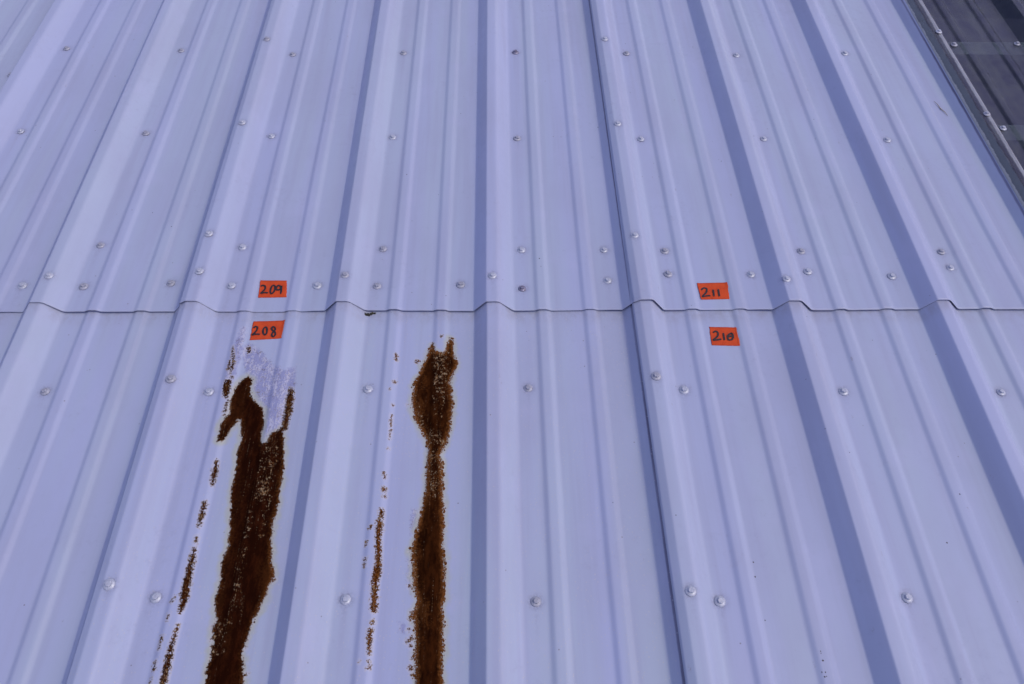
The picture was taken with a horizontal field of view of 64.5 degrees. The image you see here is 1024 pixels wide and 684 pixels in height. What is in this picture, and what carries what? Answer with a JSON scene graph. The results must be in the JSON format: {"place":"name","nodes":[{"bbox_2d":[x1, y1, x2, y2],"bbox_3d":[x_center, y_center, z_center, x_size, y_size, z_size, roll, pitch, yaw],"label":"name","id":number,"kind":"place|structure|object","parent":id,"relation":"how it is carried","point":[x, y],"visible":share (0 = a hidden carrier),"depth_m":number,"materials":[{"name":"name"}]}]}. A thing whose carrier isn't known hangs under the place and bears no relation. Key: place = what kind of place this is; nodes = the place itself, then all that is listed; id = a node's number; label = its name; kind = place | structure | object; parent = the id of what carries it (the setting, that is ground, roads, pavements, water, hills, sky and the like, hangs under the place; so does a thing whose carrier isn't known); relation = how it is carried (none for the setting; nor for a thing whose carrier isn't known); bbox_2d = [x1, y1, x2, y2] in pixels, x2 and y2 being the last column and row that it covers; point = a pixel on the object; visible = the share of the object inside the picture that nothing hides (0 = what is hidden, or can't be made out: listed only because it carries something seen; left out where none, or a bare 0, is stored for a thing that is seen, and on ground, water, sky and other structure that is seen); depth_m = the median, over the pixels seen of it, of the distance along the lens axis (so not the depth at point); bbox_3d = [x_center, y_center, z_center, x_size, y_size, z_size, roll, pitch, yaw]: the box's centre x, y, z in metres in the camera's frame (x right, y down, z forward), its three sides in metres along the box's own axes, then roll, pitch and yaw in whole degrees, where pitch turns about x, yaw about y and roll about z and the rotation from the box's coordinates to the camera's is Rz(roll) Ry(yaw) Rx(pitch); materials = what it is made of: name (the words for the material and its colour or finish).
{"place":"outdoors","nodes":[
{"label":"outdoors","id":0,"kind":"place"},
{"label":"ground","id":1,"kind":"structure","parent":0,"visible":0},
{"bbox_2d":[927,18,1023,181],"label":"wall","id":2,"kind":"structure","parent":1,"relation":"on","point":[1004,106],"depth_m":4.81,"materials":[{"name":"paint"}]},
{"bbox_2d":[0,0,1023,683],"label":"metal roof","id":3,"kind":"structure","parent":2,"relation":"on","point":[526,422],"depth_m":1.60,"materials":[{"name":"metal"}]},
{"bbox_2d":[250,320,284,339],"bbox_3d":[-0.489,-0.024,1.621,0.064,0.004,0.050,0,53,-1],"label":"number tape","id":4,"kind":"object","parent":3,"relation":"on","point":[262,330],"visible":1,"depth_m":1.62,"materials":[{"name":"orange"}]},
{"bbox_2d":[258,280,286,297],"bbox_3d":[-0.495,-0.110,1.686,0.062,0.002,0.048,0,52,-1],"label":"number tape","id":5,"kind":"object","parent":3,"relation":"on","point":[272,288],"visible":1,"depth_m":1.69,"materials":[{"name":"orange"}]},
{"bbox_2d":[697,282,728,299],"bbox_3d":[0.423,-0.107,1.702,0.064,0.003,0.047,0,52,-1],"label":"number tape","id":6,"kind":"object","parent":3,"relation":"on","point":[708,291],"visible":1,"depth_m":1.70,"materials":[{"name":"orange"}]},
{"bbox_2d":[709,327,739,345],"bbox_3d":[0.426,-0.012,1.631,0.057,0.003,0.049,0,53,-1],"label":"number tape","id":7,"kind":"object","parent":3,"relation":"on","point":[724,336],"visible":1,"depth_m":1.63,"materials":[{"name":"orange"}]},
{"bbox_2d":[905,0,1023,207],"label":"flashing","id":8,"kind":"object","parent":3,"relation":"on","point":[1001,157],"visible":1,"depth_m":2.06,"materials":[{"name":"metal"}]}
]}

